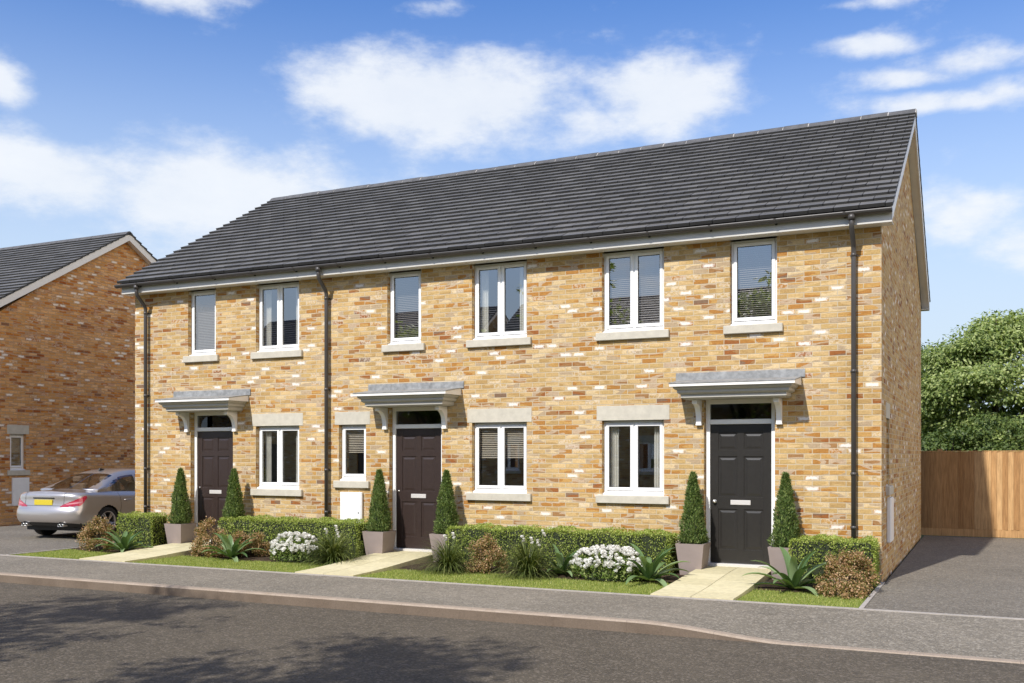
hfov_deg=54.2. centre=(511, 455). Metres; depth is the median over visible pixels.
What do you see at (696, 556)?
planter
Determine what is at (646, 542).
hedge
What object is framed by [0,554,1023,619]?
pavement edging
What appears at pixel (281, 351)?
window
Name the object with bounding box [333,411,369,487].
window
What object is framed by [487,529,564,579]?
flowering grass
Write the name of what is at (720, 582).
path
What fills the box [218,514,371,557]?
hedge
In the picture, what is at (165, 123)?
sky
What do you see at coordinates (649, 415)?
window
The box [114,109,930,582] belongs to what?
terraced building
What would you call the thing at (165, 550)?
path
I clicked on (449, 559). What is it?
flowering grass
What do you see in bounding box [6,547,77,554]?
drive edging
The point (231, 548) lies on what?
spiky plant
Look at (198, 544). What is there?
bronze shrub
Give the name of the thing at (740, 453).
door
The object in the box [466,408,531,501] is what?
window
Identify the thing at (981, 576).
driveway
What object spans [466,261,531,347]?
window
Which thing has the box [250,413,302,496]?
window
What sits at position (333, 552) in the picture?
flowering grass
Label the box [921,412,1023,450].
bushy shrub
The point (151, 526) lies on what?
hedge
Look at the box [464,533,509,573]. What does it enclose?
bronze shrub
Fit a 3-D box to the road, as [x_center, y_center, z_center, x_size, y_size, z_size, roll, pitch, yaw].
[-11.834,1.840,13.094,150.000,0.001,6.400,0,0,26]
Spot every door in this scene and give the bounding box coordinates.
[198,431,232,538]
[396,428,440,548]
[711,424,770,564]
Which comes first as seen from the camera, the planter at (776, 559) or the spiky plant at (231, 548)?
the planter at (776, 559)
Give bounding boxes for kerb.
[0,572,1023,663]
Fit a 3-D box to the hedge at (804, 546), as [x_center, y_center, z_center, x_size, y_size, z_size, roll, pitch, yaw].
[4.322,1.397,13.428,1.159,0.688,0.681,0,0,26]
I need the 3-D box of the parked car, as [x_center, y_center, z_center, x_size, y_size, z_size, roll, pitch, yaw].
[-8.860,0.998,22.617,2.140,1.442,4.606,0,0,20]
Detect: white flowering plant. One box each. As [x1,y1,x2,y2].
[269,531,320,561]
[569,544,644,581]
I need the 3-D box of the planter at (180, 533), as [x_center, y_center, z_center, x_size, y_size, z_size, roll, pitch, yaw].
[-6.138,1.480,18.518,0.410,0.450,0.410,0,0,26]
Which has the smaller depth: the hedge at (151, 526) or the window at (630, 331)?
the window at (630, 331)
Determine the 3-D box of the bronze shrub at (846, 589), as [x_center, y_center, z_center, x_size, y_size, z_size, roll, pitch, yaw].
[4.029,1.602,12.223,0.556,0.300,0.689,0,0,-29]
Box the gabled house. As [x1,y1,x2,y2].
[0,231,157,525]
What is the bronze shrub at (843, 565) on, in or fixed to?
on the flower bed
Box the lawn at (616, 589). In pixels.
[23,550,878,607]
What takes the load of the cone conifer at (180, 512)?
on the planter at (180, 533)
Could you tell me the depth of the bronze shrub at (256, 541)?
16.95 m
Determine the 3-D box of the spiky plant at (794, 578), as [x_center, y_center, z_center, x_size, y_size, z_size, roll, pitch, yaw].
[3.590,1.464,12.745,1.074,0.616,1.087,0,0,-30]
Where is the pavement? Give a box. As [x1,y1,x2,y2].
[0,555,1023,659]
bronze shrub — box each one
[73,515,117,550]
[189,516,231,557]
[227,530,270,556]
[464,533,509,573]
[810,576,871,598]
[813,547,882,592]
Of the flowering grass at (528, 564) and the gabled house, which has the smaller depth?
the flowering grass at (528, 564)
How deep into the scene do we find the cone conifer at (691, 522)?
14.26 m
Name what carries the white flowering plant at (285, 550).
on the flower bed
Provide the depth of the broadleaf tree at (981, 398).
33.07 m
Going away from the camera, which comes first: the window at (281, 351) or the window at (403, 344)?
the window at (403, 344)
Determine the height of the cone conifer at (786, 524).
1.113 m
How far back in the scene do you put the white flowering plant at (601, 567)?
13.66 m
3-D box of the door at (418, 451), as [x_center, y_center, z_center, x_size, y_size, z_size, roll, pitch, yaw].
[-1.560,0.555,16.803,0.878,2.010,0.060,0,0,26]
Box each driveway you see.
[0,525,118,554]
[865,535,1023,617]
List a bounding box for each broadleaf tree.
[921,308,1023,449]
[921,339,1005,448]
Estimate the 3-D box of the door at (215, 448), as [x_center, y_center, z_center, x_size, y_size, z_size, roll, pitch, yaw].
[-5.530,0.555,18.700,0.878,2.010,0.060,0,0,26]
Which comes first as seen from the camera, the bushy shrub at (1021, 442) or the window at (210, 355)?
the window at (210, 355)
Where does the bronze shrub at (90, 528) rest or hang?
on the flower bed
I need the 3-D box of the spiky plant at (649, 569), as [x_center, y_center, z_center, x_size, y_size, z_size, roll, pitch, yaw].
[1.894,1.490,13.563,1.070,0.598,1.101,0,0,6]
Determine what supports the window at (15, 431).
in the gabled house
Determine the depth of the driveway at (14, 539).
20.26 m
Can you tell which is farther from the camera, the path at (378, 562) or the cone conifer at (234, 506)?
the cone conifer at (234, 506)
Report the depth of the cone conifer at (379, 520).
16.56 m
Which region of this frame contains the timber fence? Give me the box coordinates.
[921,449,1023,537]
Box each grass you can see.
[289,525,368,565]
[408,532,476,574]
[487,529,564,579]
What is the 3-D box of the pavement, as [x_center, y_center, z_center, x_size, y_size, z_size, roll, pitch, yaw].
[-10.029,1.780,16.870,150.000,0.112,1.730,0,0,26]
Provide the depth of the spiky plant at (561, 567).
14.26 m
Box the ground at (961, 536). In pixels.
[921,535,1023,538]
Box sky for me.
[0,0,1023,413]
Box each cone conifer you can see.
[167,467,193,523]
[222,468,245,519]
[365,468,391,531]
[432,469,460,533]
[676,470,709,543]
[767,471,801,547]
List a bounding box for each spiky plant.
[92,529,153,552]
[201,533,265,561]
[538,544,581,575]
[613,543,690,586]
[742,546,830,595]
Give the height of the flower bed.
0.026 m
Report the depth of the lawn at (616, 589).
13.61 m
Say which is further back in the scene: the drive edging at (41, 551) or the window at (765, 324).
the drive edging at (41, 551)
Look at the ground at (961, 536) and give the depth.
23.33 m
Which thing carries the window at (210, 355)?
in the terraced building
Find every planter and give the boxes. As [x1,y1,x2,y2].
[164,523,196,543]
[362,530,395,554]
[429,533,448,561]
[675,542,710,574]
[768,545,792,579]
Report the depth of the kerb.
11.41 m
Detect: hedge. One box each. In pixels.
[116,510,167,547]
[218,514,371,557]
[445,522,678,575]
[788,534,880,585]
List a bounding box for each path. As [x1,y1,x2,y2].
[79,541,217,561]
[295,550,432,576]
[650,566,771,599]
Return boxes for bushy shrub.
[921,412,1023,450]
[995,420,1023,449]
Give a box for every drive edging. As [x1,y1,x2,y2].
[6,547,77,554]
[859,582,884,607]
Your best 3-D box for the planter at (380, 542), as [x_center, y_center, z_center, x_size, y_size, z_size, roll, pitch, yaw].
[-2.209,1.480,16.651,0.410,0.450,0.410,0,0,26]
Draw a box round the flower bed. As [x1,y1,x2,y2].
[72,545,875,595]
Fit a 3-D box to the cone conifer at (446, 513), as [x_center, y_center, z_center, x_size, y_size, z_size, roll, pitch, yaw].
[-1.049,0.763,16.094,0.477,1.114,0.471,0,0,-18]
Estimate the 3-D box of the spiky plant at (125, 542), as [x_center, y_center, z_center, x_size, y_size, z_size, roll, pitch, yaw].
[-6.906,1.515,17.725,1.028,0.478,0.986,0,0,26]
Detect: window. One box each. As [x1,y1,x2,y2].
[7,425,29,475]
[183,290,218,362]
[250,282,302,358]
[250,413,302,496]
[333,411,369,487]
[381,271,424,352]
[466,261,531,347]
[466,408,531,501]
[596,248,669,340]
[596,405,669,504]
[723,238,782,334]
[886,402,893,494]
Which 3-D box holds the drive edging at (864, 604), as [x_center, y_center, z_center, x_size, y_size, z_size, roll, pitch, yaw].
[4.465,1.804,12.364,0.050,0.192,2.548,0,0,26]
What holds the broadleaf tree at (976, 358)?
on the ground at (961, 536)
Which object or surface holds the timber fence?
on the ground at (961, 536)
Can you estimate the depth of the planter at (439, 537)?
15.96 m
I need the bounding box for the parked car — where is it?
[17,468,134,535]
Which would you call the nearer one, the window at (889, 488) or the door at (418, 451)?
the window at (889, 488)
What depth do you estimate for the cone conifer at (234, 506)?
17.89 m
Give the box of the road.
[0,582,1023,682]

